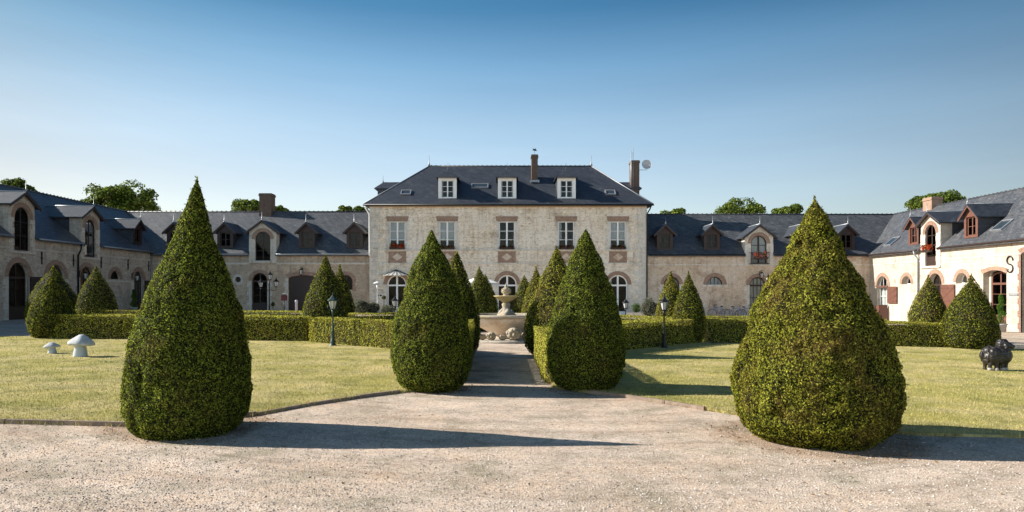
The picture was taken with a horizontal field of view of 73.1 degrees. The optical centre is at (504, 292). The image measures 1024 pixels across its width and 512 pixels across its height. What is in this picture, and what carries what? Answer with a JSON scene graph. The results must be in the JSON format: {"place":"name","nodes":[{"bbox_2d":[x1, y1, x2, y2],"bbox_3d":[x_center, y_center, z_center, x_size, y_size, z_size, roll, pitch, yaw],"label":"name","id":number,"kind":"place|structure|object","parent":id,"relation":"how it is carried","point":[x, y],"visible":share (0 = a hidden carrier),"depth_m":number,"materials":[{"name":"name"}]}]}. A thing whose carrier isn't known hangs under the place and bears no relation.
{"place":"outdoors","nodes":[
{"label":"outdoors","id":0,"kind":"place"},
{"bbox_2d":[0,336,411,420],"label":"lawn","id":1,"kind":"structure","parent":0,"point":[290,348],"depth_m":13.56,"materials":[{"name":"plant"}]},
{"bbox_2d":[43,342,60,353],"bbox_3d":[-11.574,1.427,17.685,0.372,0.308,0.372,0,0,0],"label":"stone mushroom","id":2,"kind":"object","parent":1,"relation":"on","point":[51,346],"visible":0.97,"depth_m":17.61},
{"bbox_2d":[67,334,94,356],"bbox_3d":[-10.322,1.308,16.878,0.611,0.564,0.561,0,0,0],"label":"stone mushroom","id":3,"kind":"object","parent":1,"relation":"on","point":[80,342],"visible":0.95,"depth_m":16.75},
{"bbox_2d":[48,313,311,340],"bbox_3d":[-10.831,1.175,23.285,8.796,0.948,1.026,0,0,2],"label":"hedge","id":4,"kind":"object","parent":1,"relation":"on","point":[119,326],"visible":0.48,"depth_m":22.92,"materials":[{"name":"green plant"}]},
{"bbox_2d":[327,293,338,345],"bbox_3d":[-5.198,0.815,20.945,0.363,1.660,0.294,0,0,0],"label":"lamp post","id":5,"kind":"object","parent":1,"relation":"on","point":[332,300],"visible":0.96,"depth_m":20.90,"materials":[{"name":"metal"}]},
{"bbox_2d":[308,317,393,348],"bbox_3d":[-3.680,1.243,20.831,5.992,0.929,1.022,0,0,38],"label":"hedge","id":6,"kind":"object","parent":1,"relation":"on","point":[361,332],"visible":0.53,"depth_m":21.07,"materials":[{"name":"green plant"}]},
{"bbox_2d":[0,312,1023,511],"bbox_3d":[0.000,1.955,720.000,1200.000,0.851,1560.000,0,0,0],"label":"gravel ground","id":7,"kind":"structure","parent":0,"point":[510,367],"depth_m":6.96,"materials":[{"name":"gravel"}]},
{"bbox_2d":[0,177,37,191],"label":"broadleaf tree","id":8,"kind":"object","parent":7,"relation":"on","point":[18,182],"visible":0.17,"depth_m":79.66,"materials":[{"name":"green plant"}]},
{"bbox_2d":[23,266,77,321],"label":"topiary cone","id":9,"kind":"object","parent":7,"relation":"on","point":[64,287],"visible":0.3,"depth_m":28.40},
{"bbox_2d":[25,274,75,337],"bbox_3d":[-15.400,0.505,23.513,1.558,2.251,1.554,0,0,0],"label":"topiary cone","id":10,"kind":"object","parent":7,"relation":"on","point":[50,300],"visible":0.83,"depth_m":23.03,"materials":[{"name":"plant"}]},
{"bbox_2d":[0,418,125,426],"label":"lawn edging","id":11,"kind":"object","parent":7,"relation":"on","point":[86,423],"visible":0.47,"depth_m":8.54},
{"bbox_2d":[0,184,154,320],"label":"side wing","id":12,"kind":"structure","parent":7,"relation":"on","point":[43,233],"depth_m":44.27,"materials":[{"name":"stone"}]},
{"bbox_2d":[8,263,25,319],"bbox_3d":[-27.490,0.015,38.850,0.080,3.370,1.580,0,0,0],"label":"door","id":13,"kind":"structure","parent":12,"relation":"in","point":[17,279],"depth_m":38.97,"materials":[{"name":"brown wood"}]},
{"bbox_2d":[30,277,44,293],"bbox_3d":[-27.212,0.275,40.350,0.076,2.350,1.300,0,0,0],"label":"door leaf","id":14,"kind":"structure","parent":12,"relation":"in","point":[33,280],"depth_m":39.93,"materials":[{"name":"brown wood"}]},
{"bbox_2d":[49,265,61,274],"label":"door","id":15,"kind":"structure","parent":12,"relation":"in","point":[55,266],"depth_m":42.35,"materials":[{"name":"brown wood"}]},
{"bbox_2d":[80,267,90,290],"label":"door","id":16,"kind":"structure","parent":12,"relation":"in","point":[82,280],"depth_m":45.15,"materials":[{"name":"brown wood"}]},
{"bbox_2d":[111,271,117,278],"bbox_3d":[-27.475,-1.220,48.500,0.070,0.600,1.200,0,0,0],"label":"lunette window","id":17,"kind":"structure","parent":12,"relation":"in","point":[114,275],"depth_m":48.71,"materials":[{"name":"black glass"}]},
{"bbox_2d":[134,271,140,310],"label":"door","id":18,"kind":"structure","parent":12,"relation":"in","point":[137,285],"depth_m":51.89,"materials":[{"name":"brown wood"}]},
{"bbox_2d":[144,280,149,296],"bbox_3d":[-27.212,0.275,52.975,0.076,2.350,1.300,0,0,0],"label":"door leaf","id":19,"kind":"structure","parent":12,"relation":"in","point":[146,283],"depth_m":52.40,"materials":[{"name":"brown wood"}]},
{"bbox_2d":[75,265,117,316],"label":"topiary cone","id":20,"kind":"object","parent":7,"relation":"on","point":[95,293],"visible":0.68,"depth_m":27.81,"materials":[{"name":"plant"}]},
{"bbox_2d":[79,183,133,210],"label":"broadleaf tree","id":21,"kind":"object","parent":7,"relation":"on","point":[105,195],"visible":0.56,"depth_m":75.26,"materials":[{"name":"green plant"}]},
{"bbox_2d":[129,289,137,312],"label":"spiral topiary","id":22,"kind":"object","parent":7,"relation":"on","point":[132,303],"visible":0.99,"depth_m":49.52,"materials":[{"name":"green plant"}]},
{"bbox_2d":[110,179,160,210],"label":"broadleaf tree","id":23,"kind":"object","parent":7,"relation":"on","point":[143,200],"visible":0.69,"depth_m":76.82,"materials":[{"name":"green plant"}]},
{"bbox_2d":[119,176,254,440],"bbox_3d":[-3.775,0.141,8.251,1.501,3.078,1.476,0,0,0],"label":"topiary cone","id":24,"kind":"object","parent":7,"relation":"on","point":[186,371],"visible":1,"depth_m":7.80,"materials":[{"name":"green plant"}]},
{"bbox_2d":[73,309,302,318],"bbox_3d":[-13.202,1.148,27.799,10.666,0.976,0.874,0,0,1],"label":"hedge","id":25,"kind":"object","parent":7,"relation":"on","point":[288,312],"visible":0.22,"depth_m":27.46,"materials":[{"name":"green plant"}]},
{"bbox_2d":[230,198,258,210],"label":"broadleaf tree","id":26,"kind":"object","parent":7,"relation":"on","point":[240,204],"visible":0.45,"depth_m":82.72,"materials":[{"name":"green plant"}]},
{"bbox_2d":[127,193,368,312],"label":"wing","id":27,"kind":"structure","parent":7,"relation":"on","point":[282,247],"depth_m":53.66,"materials":[{"name":"stone"}]},
{"bbox_2d":[253,273,266,311],"bbox_3d":[-18.943,0.202,53.670,1.180,3.396,0.080,0,0,0],"label":"door","id":28,"kind":"structure","parent":27,"relation":"in","point":[259,297],"depth_m":53.67,"materials":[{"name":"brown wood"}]},
{"bbox_2d":[289,276,313,312],"bbox_3d":[-15.535,0.346,53.637,2.300,3.308,0.125,0,0,0],"label":"garage door","id":29,"kind":"structure","parent":27,"relation":"in","point":[299,286],"depth_m":53.64,"materials":[{"name":"brown wood"}]},
{"bbox_2d":[344,275,352,289],"bbox_3d":[-12.246,-0.773,53.675,1.000,1.149,0.070,0,0,0],"label":"window","id":30,"kind":"structure","parent":27,"relation":"in","point":[348,278],"depth_m":53.67,"materials":[{"name":"brown wood"}]},
{"bbox_2d":[258,272,278,313],"bbox_3d":[-17.230,-0.038,50.500,1.579,3.192,0.398,0,0,0],"label":"lamp cluster","id":31,"kind":"object","parent":7,"relation":"on","point":[269,274],"visible":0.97,"depth_m":50.45,"materials":[{"name":"black metal"}]},
{"bbox_2d":[275,205,288,210],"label":"broadleaf tree","id":32,"kind":"object","parent":7,"relation":"on","point":[280,208],"visible":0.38,"depth_m":85.44,"materials":[{"name":"green plant"}]},
{"bbox_2d":[281,293,286,309],"bbox_3d":[-16.404,0.839,51.500,0.420,1.550,0.280,0,0,0],"label":"red letter box","id":33,"kind":"object","parent":7,"relation":"on","point":[284,297],"visible":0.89,"depth_m":51.38,"materials":[{"name":"paint"}]},
{"bbox_2d":[245,390,399,416],"bbox_3d":[-2.837,1.665,10.135,0.218,0.131,3.547,0,0,38],"label":"lawn edging","id":34,"kind":"object","parent":7,"relation":"on","point":[330,401],"visible":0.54,"depth_m":10.38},
{"bbox_2d":[301,254,348,338],"bbox_3d":[-6.173,0.172,23.906,1.730,2.996,1.728,0,0,0],"label":"topiary cone","id":35,"kind":"object","parent":7,"relation":"on","point":[325,284],"visible":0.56,"depth_m":23.49,"materials":[{"name":"plant"}]},
{"bbox_2d":[336,205,352,210],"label":"broadleaf tree","id":36,"kind":"object","parent":7,"relation":"on","point":[344,208],"visible":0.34,"depth_m":89.12,"materials":[{"name":"green plant"}]},
{"bbox_2d":[336,264,356,315],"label":"topiary cone","id":37,"kind":"object","parent":7,"relation":"on","point":[341,278],"visible":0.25,"depth_m":27.36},
{"bbox_2d":[353,205,368,210],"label":"broadleaf tree","id":38,"kind":"object","parent":7,"relation":"on","point":[358,208],"visible":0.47,"depth_m":89.55,"materials":[{"name":"green plant"}]},
{"bbox_2d":[354,299,370,312],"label":"bush","id":39,"kind":"object","parent":7,"relation":"on","point":[362,306],"visible":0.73,"depth_m":50.22,"materials":[{"name":"green plant"}]},
{"bbox_2d":[347,312,395,323],"bbox_3d":[-4.251,1.230,27.803,7.348,0.942,0.932,0,0,-43],"label":"hedge","id":40,"kind":"object","parent":7,"relation":"on","point":[387,316],"visible":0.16,"depth_m":26.77,"materials":[{"name":"green plant"}]},
{"bbox_2d":[368,302,379,312],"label":"bush","id":41,"kind":"object","parent":7,"relation":"on","point":[375,307],"visible":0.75,"depth_m":50.57,"materials":[{"name":"green plant"}]},
{"bbox_2d":[380,305,393,312],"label":"bush","id":42,"kind":"object","parent":7,"relation":"on","point":[386,308],"visible":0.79,"depth_m":49.80,"materials":[{"name":"green plant"}]},
{"bbox_2d":[391,296,398,310],"bbox_3d":[-4.993,0.882,31.500,0.363,1.530,0.294,0,0,0],"label":"lamp post","id":43,"kind":"object","parent":7,"relation":"on","point":[394,300],"visible":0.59,"depth_m":31.45,"materials":[{"name":"glass"}]},
{"bbox_2d":[389,230,472,392],"bbox_3d":[-1.254,0.306,11.973,1.460,2.805,1.442,0,0,0],"label":"topiary cone","id":44,"kind":"object","parent":7,"relation":"on","point":[431,346],"visible":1,"depth_m":11.52,"materials":[{"name":"green plant"}]},
{"bbox_2d":[450,251,480,353],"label":"topiary cone","id":45,"kind":"object","parent":7,"relation":"on","point":[466,291],"visible":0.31,"depth_m":18.26,"materials":[{"name":"plant"}]},
{"bbox_2d":[468,319,474,356],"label":"hedge","id":46,"kind":"object","parent":7,"relation":"on","point":[471,324],"visible":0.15,"depth_m":17.17,"materials":[{"name":"green plant"}]},
{"bbox_2d":[471,267,494,330],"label":"topiary cone","id":47,"kind":"object","parent":7,"relation":"on","point":[482,293],"visible":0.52,"depth_m":29.98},
{"bbox_2d":[467,278,499,285],"bbox_3d":[-1.532,0.300,44.000,2.310,2.800,2.310,0,0,11],"label":"parasol","id":48,"kind":"object","parent":7,"relation":"on","point":[493,283],"visible":0.12,"depth_m":43.40,"materials":[{"name":"white fabric"}]},
{"bbox_2d":[484,274,497,312],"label":"topiary cone","id":49,"kind":"object","parent":7,"relation":"on","point":[494,299],"visible":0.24,"depth_m":41.78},
{"bbox_2d":[477,284,526,343],"bbox_3d":[0.064,0.731,24.600,3.500,2.130,3.500,0,0,0],"label":"stone fountain","id":50,"kind":"object","parent":7,"relation":"on","point":[504,319],"visible":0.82,"depth_m":23.59,"materials":[{"name":"beige stone"}]},
{"bbox_2d":[486,332,496,339],"bbox_3d":[-0.436,1.469,23.135,0.352,0.294,0.350,0,0,0],"label":"stone carving","id":51,"kind":"object","parent":50,"relation":"on","point":[491,335],"visible":1,"depth_m":23.00},
{"bbox_2d":[506,327,521,339],"bbox_3d":[0.324,1.395,23.157,0.550,0.460,0.547,0,0,0],"label":"stone carving","id":52,"kind":"object","parent":50,"relation":"on","point":[513,333],"visible":1,"depth_m":22.96},
{"bbox_2d":[363,154,653,314],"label":"country house","id":53,"kind":"structure","parent":7,"relation":"on","point":[534,213],"depth_m":53.10,"materials":[{"name":"stone"}]},
{"bbox_2d":[387,275,405,311],"bbox_3d":[-8.260,0.129,53.250,1.480,2.932,0.080,0,0,0],"label":"french door","id":54,"kind":"structure","parent":53,"relation":"in","point":[388,285],"depth_m":53.21,"materials":[{"name":"white paint"}]},
{"bbox_2d":[389,243,404,249],"bbox_3d":[-8.215,-3.530,52.940,1.185,0.492,0.474,0,0,0],"label":"flower box","id":55,"kind":"object","parent":53,"relation":"on","point":[395,247],"visible":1,"depth_m":52.88,"materials":[{"name":"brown wood"}]},
{"bbox_2d":[389,221,404,248],"bbox_3d":[-8.221,-4.386,53.278,1.240,2.163,0.155,0,0,0],"label":"window","id":56,"kind":"structure","parent":53,"relation":"in","point":[396,228],"depth_m":53.33,"materials":[{"name":"white paint"}]},
{"bbox_2d":[439,221,454,246],"bbox_3d":[-4.386,-4.386,53.278,1.240,2.163,0.155,0,0,0],"label":"window","id":57,"kind":"structure","parent":53,"relation":"in","point":[446,228],"depth_m":53.34,"materials":[{"name":"white paint"}]},
{"bbox_2d":[441,245,454,249],"bbox_3d":[-4.385,-3.462,52.966,1.171,0.356,0.476,0,0,0],"label":"flower box","id":58,"kind":"object","parent":53,"relation":"on","point":[447,247],"visible":0.88,"depth_m":52.88,"materials":[{"name":"brown wood"}]},
{"bbox_2d":[499,245,513,249],"bbox_3d":[0.197,-3.458,52.963,1.160,0.347,0.475,0,0,0],"label":"flower box","id":59,"kind":"object","parent":53,"relation":"on","point":[502,247],"visible":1,"depth_m":52.88,"materials":[{"name":"brown wood"}]},
{"bbox_2d":[499,221,514,248],"bbox_3d":[0.197,-4.386,53.235,1.240,2.163,0.070,0,0,0],"label":"window","id":60,"kind":"structure","parent":53,"relation":"in","point":[506,222],"depth_m":53.21,"materials":[{"name":"white paint"}]},
{"bbox_2d":[498,275,516,311],"bbox_3d":[0.216,0.171,53.250,1.480,3.016,0.080,0,0,0],"label":"french door","id":61,"kind":"structure","parent":53,"relation":"in","point":[504,275],"depth_m":53.21,"materials":[{"name":"white paint"}]},
{"bbox_2d":[558,221,573,248],"bbox_3d":[4.759,-4.386,53.278,1.240,2.163,0.155,0,0,0],"label":"window","id":62,"kind":"structure","parent":53,"relation":"in","point":[559,222],"depth_m":53.21,"materials":[{"name":"white paint"}]},
{"bbox_2d":[559,245,573,249],"bbox_3d":[4.758,-3.459,52.941,1.176,0.350,0.456,0,0,0],"label":"flower box","id":63,"kind":"object","parent":53,"relation":"on","point":[564,247],"visible":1,"depth_m":52.88,"materials":[{"name":"brown wood"}]},
{"bbox_2d":[610,221,625,248],"bbox_3d":[8.732,-4.386,53.278,1.240,2.163,0.155,0,0,0],"label":"window","id":64,"kind":"structure","parent":53,"relation":"in","point":[617,229],"depth_m":53.33,"materials":[{"name":"white paint"}]},
{"bbox_2d":[609,275,626,314],"bbox_3d":[8.732,0.228,53.292,1.480,3.130,0.165,0,0,0],"label":"french door","id":65,"kind":"structure","parent":53,"relation":"in","point":[620,312],"depth_m":53.23,"materials":[{"name":"white paint"}]},
{"bbox_2d":[611,245,625,249],"bbox_3d":[8.732,-3.468,52.987,1.160,0.369,0.498,0,0,0],"label":"flower box","id":66,"kind":"object","parent":53,"relation":"on","point":[619,247],"visible":1,"depth_m":52.88,"materials":[{"name":"brown wood"}]},
{"bbox_2d":[642,160,651,168],"bbox_3d":[11.576,-10.463,56.720,1.023,0.852,0.499,0,0,33],"label":"satellite dish","id":67,"kind":"object","parent":53,"relation":"attached to","point":[646,164],"visible":1,"depth_m":56.72,"materials":[{"name":"metal"}]},
{"bbox_2d":[2,380,1021,511],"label":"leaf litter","id":68,"kind":"object","parent":7,"relation":"on","point":[552,424],"visible":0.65,"depth_m":7.59,"materials":[{"name":"plant"}]},
{"bbox_2d":[512,275,528,312],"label":"topiary cone","id":69,"kind":"object","parent":7,"relation":"on","point":[520,294],"visible":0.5,"depth_m":41.64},
{"bbox_2d":[521,267,539,312],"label":"topiary cone","id":70,"kind":"object","parent":7,"relation":"on","point":[532,286],"visible":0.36,"depth_m":29.29,"materials":[{"name":"green plant"}]},
{"bbox_2d":[533,325,553,383],"bbox_3d":[1.151,1.286,15.649,0.869,0.899,5.565,0,0,0],"label":"hedge","id":71,"kind":"object","parent":7,"relation":"on","point":[539,349],"visible":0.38,"depth_m":14.39,"materials":[{"name":"green plant"}]},
{"bbox_2d":[523,246,567,353],"bbox_3d":[1.436,0.245,18.661,1.891,3.062,1.895,0,0,0],"label":"topiary cone","id":72,"kind":"object","parent":7,"relation":"on","point":[541,304],"visible":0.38,"depth_m":18.31,"materials":[{"name":"green plant"}]},
{"bbox_2d":[545,229,625,391],"bbox_3d":[1.442,0.306,12.304,1.466,2.876,1.449,0,0,0],"label":"topiary cone","id":73,"kind":"object","parent":7,"relation":"on","point":[585,346],"visible":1,"depth_m":11.85,"materials":[{"name":"green plant"}]},
{"bbox_2d":[622,297,628,314],"bbox_3d":[5.530,0.990,31.500,0.363,1.561,0.294,0,0,0],"label":"lamp post","id":74,"kind":"object","parent":7,"relation":"on","point":[625,302],"visible":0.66,"depth_m":31.45,"materials":[{"name":"black metal"}]},
{"bbox_2d":[626,313,645,317],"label":"wall","id":75,"kind":"structure","parent":7,"relation":"on","point":[636,314],"depth_m":49.50,"materials":[{"name":"beige stone"}]},
{"bbox_2d":[631,303,641,312],"bbox_3d":[9.660,1.296,50.501,0.711,1.071,0.803,0,0,-29],"label":"boxwood ball","id":76,"kind":"object","parent":7,"relation":"on","point":[635,308],"visible":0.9,"depth_m":50.32,"materials":[{"name":"green plant"}]},
{"bbox_2d":[620,314,671,323],"bbox_3d":[4.250,1.321,28.005,0.936,0.962,6.778,0,0,-45],"label":"hedge","id":77,"kind":"object","parent":7,"relation":"on","point":[636,317],"visible":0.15,"depth_m":26.73,"materials":[{"name":"green plant"}]},
{"bbox_2d":[589,390,705,410],"bbox_3d":[2.224,1.724,10.980,0.125,0.124,2.188,0,0,-43],"label":"lawn edging","id":78,"kind":"object","parent":7,"relation":"on","point":[674,403],"visible":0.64,"depth_m":10.89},
{"bbox_2d":[639,296,656,315],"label":"bush","id":79,"kind":"object","parent":7,"relation":"on","point":[648,307],"visible":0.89,"depth_m":49.23,"materials":[{"name":"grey plant"}]},
{"bbox_2d":[655,271,679,316],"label":"topiary cone","id":80,"kind":"object","parent":7,"relation":"on","point":[670,290],"visible":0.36,"depth_m":26.74,"materials":[{"name":"green plant"}]},
{"bbox_2d":[660,207,685,213],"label":"broadleaf tree","id":81,"kind":"object","parent":7,"relation":"on","point":[681,210],"visible":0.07,"depth_m":80.29,"materials":[{"name":"green plant"}]},
{"bbox_2d":[672,271,706,342],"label":"topiary cone","id":82,"kind":"object","parent":7,"relation":"on","point":[689,303],"visible":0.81,"depth_m":24.07,"materials":[{"name":"plant"}]},
{"bbox_2d":[708,304,729,317],"bbox_3d":[16.446,1.448,52.970,1.731,1.018,0.545,0,-8,0],"label":"bicycle","id":83,"kind":"object","parent":7,"relation":"on","point":[717,311],"visible":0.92,"depth_m":52.95,"materials":[{"name":"blue metal"}]},
{"bbox_2d":[724,305,746,317],"bbox_3d":[17.556,1.468,52.530,1.731,1.018,0.545,0,8,0],"label":"bicycle","id":84,"kind":"object","parent":7,"relation":"on","point":[733,310],"visible":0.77,"depth_m":52.51,"materials":[{"name":"blue metal"}]},
{"bbox_2d":[713,197,766,213],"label":"broadleaf tree","id":85,"kind":"object","parent":7,"relation":"on","point":[733,206],"visible":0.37,"depth_m":76.84,"materials":[{"name":"green plant"}]},
{"bbox_2d":[648,213,910,317],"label":"wing","id":86,"kind":"structure","parent":7,"relation":"on","point":[712,254],"depth_m":53.69,"materials":[{"name":"stone"}]},
{"bbox_2d":[707,277,721,284],"bbox_3d":[16.308,-0.904,53.718,1.220,0.618,0.155,0,0,0],"label":"lunette window","id":87,"kind":"structure","parent":86,"relation":"in","point":[714,280],"depth_m":53.78,"materials":[{"name":"grey glass"}]},
{"bbox_2d":[750,277,764,307],"bbox_3d":[19.617,0.486,53.692,1.250,3.329,0.165,0,0,0],"label":"glazed door","id":88,"kind":"structure","parent":86,"relation":"in","point":[756,284],"depth_m":53.76,"materials":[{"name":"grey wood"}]},
{"bbox_2d":[753,251,768,258],"bbox_3d":[19.709,-2.857,53.029,1.188,0.634,0.394,0,0,0],"label":"flower box","id":89,"kind":"object","parent":86,"relation":"attached to","point":[758,257],"visible":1,"depth_m":52.99,"materials":[{"name":"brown wood"}]},
{"bbox_2d":[771,203,803,213],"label":"broadleaf tree","id":90,"kind":"object","parent":7,"relation":"on","point":[795,208],"visible":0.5,"depth_m":79.19,"materials":[{"name":"green plant"}]},
{"bbox_2d":[728,195,909,450],"bbox_3d":[3.697,0.299,8.264,1.916,2.933,1.949,0,0,0],"label":"topiary cone","id":91,"kind":"object","parent":7,"relation":"on","point":[817,364],"visible":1,"depth_m":7.65,"materials":[{"name":"green plant"}]},
{"bbox_2d":[703,315,947,346],"bbox_3d":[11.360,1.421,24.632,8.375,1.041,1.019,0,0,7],"label":"hedge","id":92,"kind":"object","parent":7,"relation":"on","point":[727,330],"visible":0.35,"depth_m":24.00,"materials":[{"name":"green plant"}]},
{"bbox_2d":[904,196,922,209],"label":"broadleaf tree","id":93,"kind":"object","parent":7,"relation":"on","point":[912,202],"visible":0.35,"depth_m":79.77,"materials":[{"name":"green plant"}]},
{"bbox_2d":[907,275,946,325],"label":"topiary cone","id":94,"kind":"object","parent":7,"relation":"on","point":[928,305],"visible":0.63,"depth_m":27.65,"materials":[{"name":"green plant"}]},
{"bbox_2d":[912,189,965,209],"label":"broadleaf tree","id":95,"kind":"object","parent":7,"relation":"on","point":[948,196],"visible":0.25,"depth_m":77.06,"materials":[{"name":"green plant"}]},
{"bbox_2d":[866,187,1023,331],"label":"side wing","id":96,"kind":"structure","parent":7,"relation":"on","point":[980,239],"depth_m":44.38,"materials":[{"name":"paint"}]},
{"bbox_2d":[880,277,887,304],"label":"stable door","id":97,"kind":"structure","parent":96,"relation":"in","point":[884,289],"depth_m":51.97,"materials":[{"name":"white paint"}]},
{"bbox_2d":[887,287,896,302],"bbox_3d":[28.212,0.190,50.315,0.076,1.220,1.230,0,0,0],"label":"upper door leaf","id":98,"kind":"structure","parent":96,"relation":"in","point":[891,291],"depth_m":50.25,"materials":[{"name":"red wood"}]},
{"bbox_2d":[920,244,932,252],"bbox_3d":[28.006,-2.926,45.896,0.507,0.553,1.091,0,0,0],"label":"flower box","id":99,"kind":"object","parent":96,"relation":"on","point":[927,248],"visible":1,"depth_m":45.81,"materials":[{"name":"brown wood"}]},
{"bbox_2d":[934,274,941,296],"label":"stable door","id":100,"kind":"structure","parent":96,"relation":"in","point":[937,281],"depth_m":45.58,"materials":[{"name":"brown wood"}]},
{"bbox_2d":[941,284,954,308],"bbox_3d":[28.212,0.500,44.015,0.076,2.000,1.330,0,0,0],"label":"upper door leaf","id":101,"kind":"structure","parent":96,"relation":"in","point":[947,291],"depth_m":43.94,"materials":[{"name":"red wood"}]},
{"bbox_2d":[992,272,1006,329],"bbox_3d":[28.690,0.475,39.900,0.080,3.350,1.500,0,0,0],"label":"entrance door","id":102,"kind":"structure","parent":96,"relation":"in","point":[999,279],"depth_m":40.05,"materials":[{"name":"red wood"}]},
{"bbox_2d":[939,282,1001,348],"bbox_3d":[15.898,0.794,23.589,1.832,2.339,1.841,0,0,0],"label":"topiary cone","id":103,"kind":"object","parent":7,"relation":"on","point":[969,319],"visible":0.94,"depth_m":23.10,"materials":[{"name":"plant"}]},
{"bbox_2d":[955,274,998,323],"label":"topiary cone","id":104,"kind":"object","parent":7,"relation":"on","point":[972,280],"visible":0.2,"depth_m":26.27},
{"bbox_2d":[996,294,1007,331],"bbox_3d":[26.937,1.118,37.510,0.635,2.087,0.640,0,0,0],"label":"spiral topiary","id":105,"kind":"object","parent":7,"relation":"on","point":[1000,317],"visible":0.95,"depth_m":37.41,"materials":[{"name":"green plant"}]},
{"bbox_2d":[1013,344,1023,347],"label":"stone kerb","id":106,"kind":"structure","parent":7,"relation":"on","point":[1019,345],"depth_m":24.50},
{"bbox_2d":[0,0,1023,213],"label":"sky","id":107,"kind":"structure","parent":0,"point":[856,106],"materials":[{"name":"blue"}]},
{"bbox_2d":[547,343,1023,437],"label":"lawn","id":108,"kind":"structure","parent":0,"point":[722,380],"depth_m":13.31,"materials":[{"name":"plant"}]},
{"bbox_2d":[0,336,1023,437],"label":"grass","id":109,"kind":"structure","parent":108,"relation":"on","point":[711,407],"depth_m":11.90,"materials":[{"name":"plant"}]},
{"bbox_2d":[622,317,704,349],"bbox_3d":[4.243,1.314,21.869,1.032,0.983,7.799,0,0,40],"label":"hedge","id":110,"kind":"object","parent":108,"relation":"on","point":[643,333],"visible":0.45,"depth_m":21.96,"materials":[{"name":"green plant"}]},
{"bbox_2d":[658,295,669,347],"bbox_3d":[5.002,0.898,21.643,0.363,1.731,0.294,0,0,0],"label":"lamp post","id":111,"kind":"object","parent":108,"relation":"on","point":[663,301],"visible":0.96,"depth_m":21.60,"materials":[{"name":"black metal"}]},
{"bbox_2d":[979,339,1014,370],"bbox_3d":[11.561,1.462,16.236,0.828,0.737,0.446,0,0,-10],"label":"sheep statue","id":112,"kind":"object","parent":108,"relation":"on","point":[999,355],"visible":1,"depth_m":16.11,"materials":[{"name":"black metal"}]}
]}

